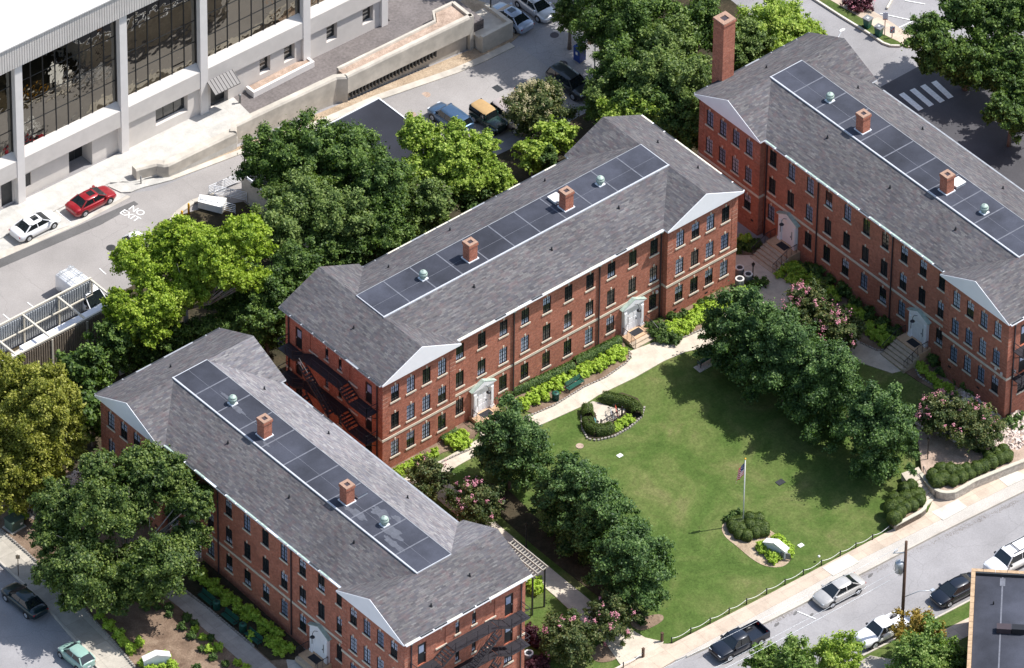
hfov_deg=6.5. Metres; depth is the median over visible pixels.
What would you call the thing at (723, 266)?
window
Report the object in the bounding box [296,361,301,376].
fire door
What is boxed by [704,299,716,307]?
shrub
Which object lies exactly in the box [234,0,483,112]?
paved ramp
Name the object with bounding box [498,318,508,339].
window
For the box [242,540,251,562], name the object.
window
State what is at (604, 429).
hedge
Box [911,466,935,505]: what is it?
garden steps
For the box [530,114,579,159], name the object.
tree
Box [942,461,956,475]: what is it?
shrub
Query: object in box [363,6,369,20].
window
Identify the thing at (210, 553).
window
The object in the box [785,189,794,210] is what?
window
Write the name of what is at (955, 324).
window
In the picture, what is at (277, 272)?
belt tree
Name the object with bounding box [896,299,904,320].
window
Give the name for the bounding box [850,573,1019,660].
kerb
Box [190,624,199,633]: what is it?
shrub
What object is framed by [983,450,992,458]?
shrub
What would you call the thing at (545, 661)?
shrub
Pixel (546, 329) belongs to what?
window
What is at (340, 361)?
window
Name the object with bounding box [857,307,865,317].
shrub
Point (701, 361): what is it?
park bench
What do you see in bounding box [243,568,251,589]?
window
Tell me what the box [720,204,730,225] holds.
window
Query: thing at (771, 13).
grove tree
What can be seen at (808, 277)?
shrub
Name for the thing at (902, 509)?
shrub
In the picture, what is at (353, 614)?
window
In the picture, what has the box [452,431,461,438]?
shrub
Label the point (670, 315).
shrub
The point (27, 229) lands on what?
parked car
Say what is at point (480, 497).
crape myrtle
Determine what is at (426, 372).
window
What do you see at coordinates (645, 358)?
path
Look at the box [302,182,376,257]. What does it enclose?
belt tree
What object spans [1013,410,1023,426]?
shrub
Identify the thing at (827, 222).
window
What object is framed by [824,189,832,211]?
window
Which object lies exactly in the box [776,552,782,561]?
shrub
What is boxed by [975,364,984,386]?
window
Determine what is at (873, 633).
parked car
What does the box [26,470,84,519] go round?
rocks
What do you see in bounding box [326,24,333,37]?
window
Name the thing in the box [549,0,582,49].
grove tree
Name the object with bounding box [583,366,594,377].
shrub
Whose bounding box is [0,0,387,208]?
office building
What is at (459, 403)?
window
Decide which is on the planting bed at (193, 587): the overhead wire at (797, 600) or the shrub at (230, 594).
the shrub at (230, 594)
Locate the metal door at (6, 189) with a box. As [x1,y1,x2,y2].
[1,181,11,205]
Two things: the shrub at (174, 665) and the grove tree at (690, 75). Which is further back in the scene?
the grove tree at (690, 75)
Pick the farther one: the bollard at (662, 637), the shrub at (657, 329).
the shrub at (657, 329)
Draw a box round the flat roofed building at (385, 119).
[242,97,451,247]
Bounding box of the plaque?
[781,552,790,560]
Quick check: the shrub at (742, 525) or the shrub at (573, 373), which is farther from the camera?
the shrub at (573, 373)
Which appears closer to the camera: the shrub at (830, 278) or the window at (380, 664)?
the window at (380, 664)
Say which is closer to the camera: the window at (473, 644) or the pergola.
the window at (473, 644)
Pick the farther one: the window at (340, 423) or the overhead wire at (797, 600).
the window at (340, 423)
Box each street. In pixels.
[0,46,585,352]
[881,66,1023,189]
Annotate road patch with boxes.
[0,201,137,267]
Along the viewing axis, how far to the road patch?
787.87 m
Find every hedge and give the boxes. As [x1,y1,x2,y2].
[440,427,457,443]
[514,360,576,396]
[572,335,622,364]
[581,401,594,416]
[581,415,615,436]
[600,390,642,415]
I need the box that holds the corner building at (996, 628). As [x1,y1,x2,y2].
[967,568,1023,667]
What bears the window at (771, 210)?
in the brick hall at (827, 153)
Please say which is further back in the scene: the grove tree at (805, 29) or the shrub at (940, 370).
the grove tree at (805, 29)
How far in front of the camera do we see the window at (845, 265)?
782.36 m
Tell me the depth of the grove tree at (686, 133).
791.66 m
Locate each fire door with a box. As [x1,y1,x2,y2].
[296,326,301,349]
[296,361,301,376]
[366,381,371,404]
[366,416,371,431]
[418,641,425,664]
[504,629,511,643]
[505,593,512,615]
[1018,356,1023,371]
[1020,324,1023,344]
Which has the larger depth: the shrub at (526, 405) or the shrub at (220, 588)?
the shrub at (526, 405)
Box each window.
[107,410,114,432]
[109,438,114,453]
[119,421,127,443]
[132,431,139,446]
[156,97,183,120]
[206,513,214,532]
[206,541,214,560]
[224,499,232,520]
[224,526,232,547]
[224,553,232,574]
[242,514,250,535]
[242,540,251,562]
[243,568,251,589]
[260,56,266,70]
[260,528,269,549]
[261,556,269,577]
[261,583,269,605]
[279,543,287,565]
[279,570,287,592]
[279,598,288,619]
[284,45,290,58]
[296,389,301,396]
[298,559,306,580]
[298,586,306,607]
[298,613,306,635]
[316,573,324,595]
[316,600,325,622]
[324,346,328,363]
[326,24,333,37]
[335,593,341,608]
[335,616,341,636]
[335,643,341,663]
[337,356,342,373]
[337,415,342,427]
[348,606,357,629]
[348,634,357,656]
[362,618,370,640]
[362,645,370,667]
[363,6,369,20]
[366,443,371,452]
[375,628,384,650]
[377,656,383,667]
[389,639,397,662]
[390,383,400,404]
[390,410,400,431]
[390,437,400,458]
[406,374,416,395]
[406,401,415,422]
[406,429,415,450]
[421,365,431,387]
[421,393,431,414]
[421,420,431,441]
[437,357,447,378]
[437,385,447,406]
[437,412,446,433]
[454,619,460,636]
[454,651,460,663]
[455,396,464,417]
[456,342,465,362]
[456,369,464,389]
[471,610,477,626]
[471,642,476,654]
[476,357,486,378]
[477,330,486,351]
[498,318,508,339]
[498,346,508,366]
[498,373,507,394]
[503,656,513,666]
[519,361,529,382]
[520,306,530,327]
[520,334,529,355]
[541,322,551,343]
[541,349,550,370]
[542,295,551,316]
[562,337,572,358]
[563,283,573,304]
[563,310,572,331]
[584,299,594,319]
[584,326,593,347]
[585,272,594,292]
[605,315,615,335]
[606,260,616,281]
[606,287,615,308]
[627,276,636,297]
[628,248,637,269]
[648,264,658,285]
[648,291,657,312]
[649,237,658,258]
[674,256,684,277]
[674,283,683,304]
[675,229,685,249]
[689,275,698,296]
[690,220,700,241]
[690,248,699,268]
[704,136,712,157]
[704,267,713,287]
[705,109,713,130]
[705,212,715,233]
[705,240,714,260]
[717,146,725,167]
[718,118,726,140]
[719,259,728,279]
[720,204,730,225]
[720,231,729,252]
[730,155,738,176]
[731,128,739,149]
[742,192,750,213]
[743,165,751,186]
[744,138,752,159]
[766,203,774,224]
[767,176,775,197]
[768,149,776,170]
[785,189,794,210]
[786,162,795,183]
[803,230,811,251]
[804,203,812,224]
[805,176,813,197]
[821,244,830,265]
[822,216,831,238]
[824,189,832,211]
[840,258,848,279]
[841,230,849,252]
[842,203,851,224]
[859,271,867,292]
[860,244,868,266]
[861,217,869,238]
[877,285,886,306]
[879,258,887,279]
[880,231,888,252]
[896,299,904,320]
[897,272,906,293]
[899,245,907,266]
[916,286,925,307]
[918,259,926,280]
[934,327,942,348]
[935,300,943,320]
[937,275,945,293]
[948,344,956,365]
[950,317,958,338]
[951,289,959,311]
[962,354,970,376]
[963,327,972,348]
[965,300,973,321]
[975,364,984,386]
[977,337,985,359]
[978,310,987,331]
[989,374,997,396]
[991,347,999,369]
[992,320,1001,341]
[1016,384,1023,395]
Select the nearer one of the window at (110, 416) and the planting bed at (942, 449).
the window at (110, 416)
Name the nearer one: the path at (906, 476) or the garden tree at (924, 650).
the garden tree at (924, 650)
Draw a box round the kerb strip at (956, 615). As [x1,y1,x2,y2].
[863,601,969,658]
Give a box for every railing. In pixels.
[200,197,235,213]
[208,174,238,193]
[214,185,246,201]
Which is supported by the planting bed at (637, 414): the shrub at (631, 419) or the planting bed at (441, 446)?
the shrub at (631, 419)
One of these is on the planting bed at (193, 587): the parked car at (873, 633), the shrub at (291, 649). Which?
the shrub at (291, 649)
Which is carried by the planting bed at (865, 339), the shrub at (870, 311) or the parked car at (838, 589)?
the shrub at (870, 311)
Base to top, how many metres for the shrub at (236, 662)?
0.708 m
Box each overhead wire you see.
[664,544,903,667]
[715,569,898,667]
[728,573,902,666]
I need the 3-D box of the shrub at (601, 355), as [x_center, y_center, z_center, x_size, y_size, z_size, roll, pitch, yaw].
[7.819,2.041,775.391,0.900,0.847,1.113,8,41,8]
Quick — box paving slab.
[693,359,713,372]
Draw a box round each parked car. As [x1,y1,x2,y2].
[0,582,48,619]
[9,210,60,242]
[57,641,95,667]
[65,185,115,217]
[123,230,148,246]
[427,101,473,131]
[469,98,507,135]
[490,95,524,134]
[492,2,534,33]
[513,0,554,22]
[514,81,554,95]
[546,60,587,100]
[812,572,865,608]
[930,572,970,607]
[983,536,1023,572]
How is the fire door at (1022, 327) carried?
in the brick hall at (827, 153)
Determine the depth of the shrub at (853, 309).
781.34 m
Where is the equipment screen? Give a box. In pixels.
[0,277,115,366]
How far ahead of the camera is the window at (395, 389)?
759.77 m
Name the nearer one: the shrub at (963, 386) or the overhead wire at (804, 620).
the overhead wire at (804, 620)
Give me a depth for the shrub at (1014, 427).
770.43 m
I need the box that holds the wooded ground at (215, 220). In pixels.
[1,0,748,470]
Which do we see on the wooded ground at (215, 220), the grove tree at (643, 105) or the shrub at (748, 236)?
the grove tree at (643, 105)
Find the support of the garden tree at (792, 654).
on the asphalt ground at (38, 642)
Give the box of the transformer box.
[2,511,26,534]
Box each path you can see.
[156,578,275,667]
[286,649,305,667]
[404,254,899,483]
[434,479,663,665]
[587,401,624,422]
[859,655,891,667]
[901,467,921,481]
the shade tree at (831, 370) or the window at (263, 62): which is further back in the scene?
the window at (263, 62)
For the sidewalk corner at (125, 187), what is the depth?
793.19 m
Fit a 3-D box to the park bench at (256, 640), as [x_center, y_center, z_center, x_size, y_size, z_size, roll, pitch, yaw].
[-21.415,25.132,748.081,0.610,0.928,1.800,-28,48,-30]
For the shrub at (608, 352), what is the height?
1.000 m
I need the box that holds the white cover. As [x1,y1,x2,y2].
[198,194,226,213]
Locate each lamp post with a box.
[524,522,527,547]
[927,436,930,458]
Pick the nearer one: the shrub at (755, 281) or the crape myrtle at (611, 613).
the crape myrtle at (611, 613)
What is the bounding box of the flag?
[736,464,743,480]
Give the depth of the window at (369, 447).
764.24 m
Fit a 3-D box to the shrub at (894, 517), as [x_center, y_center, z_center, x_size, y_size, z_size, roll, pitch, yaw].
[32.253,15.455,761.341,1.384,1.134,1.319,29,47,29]
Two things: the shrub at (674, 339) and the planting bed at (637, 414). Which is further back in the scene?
the shrub at (674, 339)
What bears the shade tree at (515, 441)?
on the lawn at (688, 442)
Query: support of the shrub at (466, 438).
on the planting bed at (441, 446)
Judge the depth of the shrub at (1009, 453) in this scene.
766.92 m
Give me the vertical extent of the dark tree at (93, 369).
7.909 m
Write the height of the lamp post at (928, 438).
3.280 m
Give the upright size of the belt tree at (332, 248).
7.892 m
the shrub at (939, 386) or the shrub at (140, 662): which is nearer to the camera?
the shrub at (140, 662)
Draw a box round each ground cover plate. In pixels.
[576,443,583,448]
[775,479,785,485]
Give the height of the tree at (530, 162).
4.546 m
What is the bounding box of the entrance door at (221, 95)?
[211,89,223,102]
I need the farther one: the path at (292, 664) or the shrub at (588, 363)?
the shrub at (588, 363)
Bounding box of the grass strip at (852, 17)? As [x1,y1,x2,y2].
[819,0,899,43]
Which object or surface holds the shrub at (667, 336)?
on the planting bed at (698, 327)
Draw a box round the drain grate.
[491,85,503,91]
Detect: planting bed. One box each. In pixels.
[181,561,302,659]
[391,422,477,472]
[487,483,643,621]
[514,341,631,412]
[583,392,642,438]
[591,643,615,662]
[631,614,663,629]
[658,284,734,334]
[722,522,789,566]
[741,248,757,254]
[782,266,889,350]
[890,490,926,530]
[905,360,957,395]
[915,388,1023,489]
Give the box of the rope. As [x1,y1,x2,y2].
[674,526,888,637]
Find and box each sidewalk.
[0,97,249,238]
[0,531,133,667]
[615,469,1023,667]
[831,0,909,47]
[888,618,968,665]
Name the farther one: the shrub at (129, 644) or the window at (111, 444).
the window at (111, 444)
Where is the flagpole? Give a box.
[742,458,745,519]
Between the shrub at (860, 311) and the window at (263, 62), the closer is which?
the shrub at (860, 311)
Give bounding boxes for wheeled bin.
[862,14,873,28]
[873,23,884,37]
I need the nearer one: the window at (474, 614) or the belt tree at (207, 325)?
the window at (474, 614)
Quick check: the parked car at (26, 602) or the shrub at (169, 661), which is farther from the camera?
the parked car at (26, 602)
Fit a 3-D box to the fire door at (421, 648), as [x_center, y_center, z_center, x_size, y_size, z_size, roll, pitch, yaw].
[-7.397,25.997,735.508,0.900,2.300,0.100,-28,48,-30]
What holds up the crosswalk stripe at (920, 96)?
on the dark street at (957, 116)
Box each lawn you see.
[402,260,937,667]
[956,636,967,657]
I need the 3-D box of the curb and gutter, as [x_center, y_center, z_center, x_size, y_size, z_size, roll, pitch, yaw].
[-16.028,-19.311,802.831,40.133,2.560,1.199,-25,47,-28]
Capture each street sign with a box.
[883,12,887,34]
[890,26,894,34]
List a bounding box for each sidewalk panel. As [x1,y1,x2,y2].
[822,554,858,575]
[932,499,966,519]
[999,471,1023,485]
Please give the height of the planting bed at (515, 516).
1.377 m
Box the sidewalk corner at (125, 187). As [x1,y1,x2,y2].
[106,177,172,192]
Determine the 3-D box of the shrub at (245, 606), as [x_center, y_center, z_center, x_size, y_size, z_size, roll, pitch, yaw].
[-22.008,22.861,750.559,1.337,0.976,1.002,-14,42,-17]
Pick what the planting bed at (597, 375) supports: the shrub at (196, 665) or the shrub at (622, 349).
the shrub at (622, 349)
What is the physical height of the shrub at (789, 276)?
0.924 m
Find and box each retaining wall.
[894,501,926,530]
[919,458,1023,500]
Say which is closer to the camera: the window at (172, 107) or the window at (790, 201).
the window at (790, 201)
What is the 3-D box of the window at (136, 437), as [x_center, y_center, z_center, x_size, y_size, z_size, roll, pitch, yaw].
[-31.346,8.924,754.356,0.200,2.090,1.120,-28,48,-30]
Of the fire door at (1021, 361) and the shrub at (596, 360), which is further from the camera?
the shrub at (596, 360)
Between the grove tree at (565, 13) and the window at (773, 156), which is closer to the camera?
the window at (773, 156)
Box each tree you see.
[0,349,90,516]
[23,438,217,616]
[54,349,88,389]
[63,342,113,391]
[80,389,101,446]
[81,318,143,377]
[99,210,278,350]
[126,341,162,370]
[151,322,197,358]
[187,310,223,340]
[201,258,263,321]
[215,300,256,338]
[227,119,304,199]
[235,274,288,355]
[247,194,312,258]
[250,262,297,337]
[261,161,341,236]
[267,106,336,180]
[268,236,324,301]
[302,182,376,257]
[307,230,350,265]
[315,118,389,191]
[338,226,382,265]
[342,142,416,255]
[366,204,417,257]
[395,110,517,199]
[397,169,462,238]
[449,187,495,212]
[468,390,554,494]
[510,136,555,176]
[525,449,609,545]
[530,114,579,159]
[546,466,650,565]
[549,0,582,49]
[567,0,624,64]
[578,69,623,122]
[580,515,677,625]
[586,29,648,89]
[593,86,643,123]
[600,0,674,53]
[606,81,651,114]
[614,43,678,104]
[626,100,660,123]
[630,8,711,62]
[644,84,683,139]
[658,52,711,125]
[660,95,698,150]
[662,0,721,54]
[690,280,781,380]
[711,14,777,70]
[727,302,827,420]
[735,0,816,55]
[738,641,782,667]
[768,631,822,667]
[773,337,863,446]
[781,7,827,39]
[810,629,865,667]
[822,376,921,487]
[884,612,966,667]
[887,606,946,664]
[900,0,1023,98]
[943,644,966,667]
[980,71,1023,146]
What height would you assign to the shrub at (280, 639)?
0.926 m
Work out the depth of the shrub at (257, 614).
749.71 m
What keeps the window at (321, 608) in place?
in the brick hall at (333, 544)
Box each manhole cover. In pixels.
[106,245,115,250]
[422,92,429,96]
[550,32,558,37]
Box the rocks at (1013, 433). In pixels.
[915,389,1023,449]
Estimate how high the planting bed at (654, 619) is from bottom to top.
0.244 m
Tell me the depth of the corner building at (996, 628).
744.62 m
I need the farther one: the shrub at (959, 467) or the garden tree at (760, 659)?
the shrub at (959, 467)
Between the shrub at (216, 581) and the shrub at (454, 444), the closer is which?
the shrub at (216, 581)
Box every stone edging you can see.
[0,528,135,667]
[180,575,254,646]
[442,448,471,461]
[523,350,630,417]
[580,406,644,440]
[683,328,703,337]
[860,342,881,350]
[914,367,947,394]
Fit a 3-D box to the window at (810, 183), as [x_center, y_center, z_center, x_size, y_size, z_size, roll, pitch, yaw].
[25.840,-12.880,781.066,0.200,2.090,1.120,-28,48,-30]
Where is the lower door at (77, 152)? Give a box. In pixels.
[69,146,81,161]
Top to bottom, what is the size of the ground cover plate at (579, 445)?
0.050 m
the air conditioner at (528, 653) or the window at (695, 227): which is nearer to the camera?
the air conditioner at (528, 653)
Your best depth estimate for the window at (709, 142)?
790.23 m
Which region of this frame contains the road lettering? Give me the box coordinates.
[120,205,144,220]
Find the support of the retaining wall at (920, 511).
on the asphalt ground at (38, 642)
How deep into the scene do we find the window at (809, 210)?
783.31 m
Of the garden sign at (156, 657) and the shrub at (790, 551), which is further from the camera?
the shrub at (790, 551)
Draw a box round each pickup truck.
[708,620,769,662]
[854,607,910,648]
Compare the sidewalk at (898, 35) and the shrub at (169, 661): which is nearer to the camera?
the shrub at (169, 661)
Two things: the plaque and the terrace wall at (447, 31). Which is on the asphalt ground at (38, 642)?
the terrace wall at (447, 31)
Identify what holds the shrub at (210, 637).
on the front garden
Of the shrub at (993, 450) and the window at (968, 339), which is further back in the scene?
the window at (968, 339)
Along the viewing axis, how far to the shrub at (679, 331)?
777.73 m
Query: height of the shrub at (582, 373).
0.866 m
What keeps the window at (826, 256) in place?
in the brick hall at (827, 153)
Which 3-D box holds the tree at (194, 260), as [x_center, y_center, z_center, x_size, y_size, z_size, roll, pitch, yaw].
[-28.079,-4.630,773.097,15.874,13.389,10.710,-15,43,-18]
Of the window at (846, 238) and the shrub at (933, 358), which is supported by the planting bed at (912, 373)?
the shrub at (933, 358)
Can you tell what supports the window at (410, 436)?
in the brick hall at (623, 227)
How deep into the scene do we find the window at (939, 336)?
775.51 m
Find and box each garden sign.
[142,650,170,667]
[763,538,788,558]
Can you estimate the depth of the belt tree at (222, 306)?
774.30 m
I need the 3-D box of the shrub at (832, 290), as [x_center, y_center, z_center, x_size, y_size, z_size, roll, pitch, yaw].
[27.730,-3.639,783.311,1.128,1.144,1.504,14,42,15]
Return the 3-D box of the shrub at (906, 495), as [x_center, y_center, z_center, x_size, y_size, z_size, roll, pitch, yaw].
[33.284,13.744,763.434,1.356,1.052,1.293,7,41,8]
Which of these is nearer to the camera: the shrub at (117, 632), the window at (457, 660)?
the window at (457, 660)
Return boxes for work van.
[55,265,107,311]
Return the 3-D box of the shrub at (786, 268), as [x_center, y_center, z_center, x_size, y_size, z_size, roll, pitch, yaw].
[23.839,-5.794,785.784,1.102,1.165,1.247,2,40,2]
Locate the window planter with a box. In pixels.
[246,58,314,97]
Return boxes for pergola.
[508,538,547,615]
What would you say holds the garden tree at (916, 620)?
on the asphalt ground at (38, 642)
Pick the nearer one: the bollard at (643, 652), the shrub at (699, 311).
the bollard at (643, 652)
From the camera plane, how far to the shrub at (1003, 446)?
767.64 m
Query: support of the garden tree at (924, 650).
on the front lawn at (964, 641)
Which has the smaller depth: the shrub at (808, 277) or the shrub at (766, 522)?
the shrub at (766, 522)
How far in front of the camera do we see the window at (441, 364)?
762.37 m
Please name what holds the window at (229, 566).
in the brick hall at (333, 544)
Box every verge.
[199,0,519,164]
[675,479,1023,660]
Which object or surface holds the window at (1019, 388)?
in the brick hall at (827, 153)
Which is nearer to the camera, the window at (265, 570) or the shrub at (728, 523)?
the window at (265, 570)
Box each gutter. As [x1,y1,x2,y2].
[0,195,129,258]
[170,42,514,179]
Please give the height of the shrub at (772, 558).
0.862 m
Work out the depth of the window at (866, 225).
777.22 m
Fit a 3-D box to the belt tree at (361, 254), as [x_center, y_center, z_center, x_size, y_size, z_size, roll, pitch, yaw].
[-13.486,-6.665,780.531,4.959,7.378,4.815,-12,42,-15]
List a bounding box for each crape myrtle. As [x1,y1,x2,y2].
[402,451,455,501]
[441,474,506,525]
[499,76,583,139]
[538,606,602,667]
[582,588,642,645]
[780,276,837,332]
[814,302,866,349]
[914,387,971,440]
[945,396,1011,454]
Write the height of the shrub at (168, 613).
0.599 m
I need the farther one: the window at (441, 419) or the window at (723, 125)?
the window at (723, 125)
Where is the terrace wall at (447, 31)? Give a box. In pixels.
[132,1,512,179]
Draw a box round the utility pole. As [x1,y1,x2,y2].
[893,540,934,620]
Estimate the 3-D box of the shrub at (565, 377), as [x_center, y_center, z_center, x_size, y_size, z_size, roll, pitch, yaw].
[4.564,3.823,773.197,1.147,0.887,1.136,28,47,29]
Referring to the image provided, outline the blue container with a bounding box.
[573,44,585,62]
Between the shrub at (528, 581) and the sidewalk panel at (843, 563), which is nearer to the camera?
the shrub at (528, 581)
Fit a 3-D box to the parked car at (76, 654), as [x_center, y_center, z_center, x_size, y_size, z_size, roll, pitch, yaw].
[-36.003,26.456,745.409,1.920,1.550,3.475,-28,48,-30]
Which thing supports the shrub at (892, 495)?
on the planting bed at (907, 515)
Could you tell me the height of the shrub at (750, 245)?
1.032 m
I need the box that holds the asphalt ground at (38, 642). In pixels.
[0,0,1023,667]
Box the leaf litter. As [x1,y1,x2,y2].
[699,498,1023,657]
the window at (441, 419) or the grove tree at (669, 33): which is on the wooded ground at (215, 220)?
the grove tree at (669, 33)
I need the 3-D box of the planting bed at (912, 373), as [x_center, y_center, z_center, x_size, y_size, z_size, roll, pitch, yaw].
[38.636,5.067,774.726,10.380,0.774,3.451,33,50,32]
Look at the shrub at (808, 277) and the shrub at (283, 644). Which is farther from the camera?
the shrub at (808, 277)
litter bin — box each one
[213,599,219,610]
[239,621,246,632]
[552,390,558,401]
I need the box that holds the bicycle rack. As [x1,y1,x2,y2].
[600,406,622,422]
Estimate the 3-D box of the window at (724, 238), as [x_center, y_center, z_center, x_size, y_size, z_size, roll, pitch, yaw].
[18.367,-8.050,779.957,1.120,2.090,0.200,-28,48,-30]
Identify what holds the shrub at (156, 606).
on the front garden
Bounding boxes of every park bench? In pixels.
[197,587,215,607]
[220,607,238,627]
[244,626,262,647]
[565,373,583,392]
[697,356,710,367]
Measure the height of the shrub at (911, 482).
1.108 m
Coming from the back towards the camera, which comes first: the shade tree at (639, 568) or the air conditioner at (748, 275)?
the air conditioner at (748, 275)
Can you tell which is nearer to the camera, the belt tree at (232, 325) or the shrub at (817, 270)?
the belt tree at (232, 325)
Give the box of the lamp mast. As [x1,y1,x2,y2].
[587,41,595,68]
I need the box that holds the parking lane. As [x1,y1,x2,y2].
[0,184,125,251]
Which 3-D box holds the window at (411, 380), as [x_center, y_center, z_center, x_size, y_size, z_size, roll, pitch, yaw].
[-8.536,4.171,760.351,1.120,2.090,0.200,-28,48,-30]
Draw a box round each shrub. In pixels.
[20,510,28,519]
[93,609,104,620]
[102,618,115,631]
[112,627,125,638]
[116,633,126,646]
[117,635,126,647]
[123,639,137,655]
[134,635,144,648]
[137,658,143,666]
[142,605,150,611]
[153,602,161,610]
[158,662,166,667]
[162,601,174,610]
[165,610,173,617]
[166,659,176,666]
[168,661,178,667]
[176,621,187,630]
[181,612,192,622]
[184,630,196,639]
[190,619,199,626]
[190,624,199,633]
[191,663,200,667]
[195,571,208,584]
[196,566,208,575]
[196,644,204,652]
[197,632,207,640]
[202,578,213,587]
[204,642,214,653]
[206,633,214,641]
[207,584,218,594]
[207,652,217,661]
[210,577,220,585]
[213,641,223,652]
[215,585,224,592]
[218,588,229,598]
[220,595,231,606]
[221,659,229,667]
[226,591,236,601]
[231,597,242,604]
[231,658,243,666]
[232,601,243,614]
[238,612,251,622]
[241,662,251,667]
[242,603,253,613]
[246,607,254,619]
[246,629,255,642]
[252,608,262,621]
[255,617,267,626]
[256,626,265,634]
[263,621,273,631]
[263,633,272,642]
[264,637,279,648]
[268,625,278,634]
[271,635,283,646]
[271,646,279,655]
[273,628,285,637]
[276,646,286,657]
[281,640,289,648]
[285,642,295,653]
[393,464,405,475]
[396,461,410,473]
[407,457,415,465]
[430,447,439,457]
[443,433,456,445]
[448,438,458,450]
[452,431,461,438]
[456,437,468,450]
[458,427,469,436]
[461,435,472,448]
[521,392,533,402]
[521,397,530,410]
[524,655,543,667]
[525,578,536,587]
[525,621,539,639]
[526,582,540,595]
[526,632,541,649]
[529,387,539,395]
[531,395,540,405]
[531,575,542,584]
[534,652,550,667]
[535,383,548,394]
[535,582,543,594]
[538,143,557,169]
[539,391,550,401]
[544,381,555,391]
[550,374,564,385]
[553,383,564,393]
[561,373,571,383]
[568,369,577,376]
[575,363,585,371]
[575,369,588,378]
[581,360,593,367]
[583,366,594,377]
[591,357,602,365]
[591,362,603,372]
[598,353,606,359]
[601,359,609,368]
[604,355,616,364]
[605,347,616,356]
[610,349,620,360]
[616,417,623,423]
[617,351,625,362]
[617,423,623,430]
[618,345,627,354]
[626,416,636,423]
[644,321,652,327]
[646,326,655,336]
[651,327,661,337]
[653,330,665,343]
[654,318,667,328]
[660,325,670,331]
[661,331,671,344]
[664,320,677,327]
[666,311,679,320]
[667,326,676,331]
[668,331,683,345]
[673,318,682,327]
[674,327,684,336]
[677,307,688,319]
[680,320,695,334]
[685,309,695,319]
[687,316,699,325]
[693,303,704,311]
[694,312,705,324]
[696,298,707,306]
[696,307,705,315]
[703,293,716,300]
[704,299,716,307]
[722,515,731,521]
[726,519,737,528]
[728,509,736,515]
[728,522,738,533]
[733,507,742,515]
[733,528,742,539]
[736,233,747,242]
[736,238,746,254]
[736,515,744,521]
[738,522,746,529]
[741,529,752,541]
[742,239,758,252]
[744,511,754,519]
[745,232,752,242]
[745,518,755,528]
[746,275,761,288]
[750,525,760,538]
[753,238,761,247]
[754,275,769,287]
[754,511,764,520]
[754,519,762,525]
[757,523,770,536]
[757,545,766,554]
[761,520,769,527]
[766,553,778,565]
[767,550,778,559]
[773,269,784,278]
[775,533,784,538]
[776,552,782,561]
[780,261,791,272]
[782,537,790,545]
[784,272,795,282]
[787,548,794,557]
[789,260,801,272]
[790,274,803,286]
[795,266,807,277]
[802,261,813,274]
[803,271,816,281]
[803,279,811,289]
[809,263,825,278]
[818,271,836,284]
[825,284,837,296]
[831,293,841,304]
[834,278,852,298]
[840,0,874,13]
[845,303,852,310]
[847,294,862,307]
[850,305,858,313]
[852,311,864,320]
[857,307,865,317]
[862,304,877,320]
[864,322,874,335]
[867,328,880,339]
[873,333,882,341]
[874,314,891,328]
[877,323,887,334]
[877,336,889,347]
[882,331,890,338]
[883,499,898,512]
[885,509,902,525]
[886,324,903,336]
[887,491,898,500]
[893,496,904,502]
[895,504,906,517]
[897,481,909,492]
[899,490,911,500]
[899,500,911,512]
[905,478,918,489]
[907,497,919,511]
[909,489,918,497]
[914,360,924,368]
[914,487,925,494]
[914,493,926,506]
[917,364,928,373]
[925,371,936,381]
[925,467,937,479]
[926,353,940,366]
[928,473,944,487]
[930,375,942,387]
[932,380,945,391]
[933,461,945,471]
[934,364,946,376]
[937,470,950,485]
[941,381,954,392]
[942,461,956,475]
[948,473,959,486]
[955,464,964,471]
[955,469,968,483]
[958,382,968,391]
[961,461,970,472]
[965,467,976,479]
[970,460,985,475]
[979,458,991,472]
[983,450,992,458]
[984,453,998,469]
[989,446,1000,453]
[995,450,1006,465]
[997,443,1009,449]
[1001,448,1013,462]
[1002,414,1018,425]
[1009,423,1022,430]
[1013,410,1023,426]
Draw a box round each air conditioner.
[524,649,533,659]
[735,264,743,275]
[735,275,743,286]
[744,271,752,283]
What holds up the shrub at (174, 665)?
on the front garden
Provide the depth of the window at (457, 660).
739.10 m
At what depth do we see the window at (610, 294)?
774.19 m
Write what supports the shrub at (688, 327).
on the planting bed at (698, 327)
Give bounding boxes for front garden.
[0,470,297,667]
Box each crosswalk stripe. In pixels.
[899,92,922,110]
[910,88,933,106]
[920,84,944,102]
[931,81,952,98]
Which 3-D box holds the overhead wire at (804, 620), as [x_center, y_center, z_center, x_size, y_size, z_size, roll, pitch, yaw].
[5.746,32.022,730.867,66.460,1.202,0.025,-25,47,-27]
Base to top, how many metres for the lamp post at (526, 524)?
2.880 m
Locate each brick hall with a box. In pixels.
[94,328,532,667]
[277,115,744,467]
[694,11,1023,417]
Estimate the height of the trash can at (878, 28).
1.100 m
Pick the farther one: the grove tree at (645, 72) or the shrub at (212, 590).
the grove tree at (645, 72)
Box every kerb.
[0,561,98,667]
[170,193,216,219]
[686,489,1023,657]
[814,0,900,47]
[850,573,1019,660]
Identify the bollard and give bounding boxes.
[641,647,644,657]
[660,632,663,641]

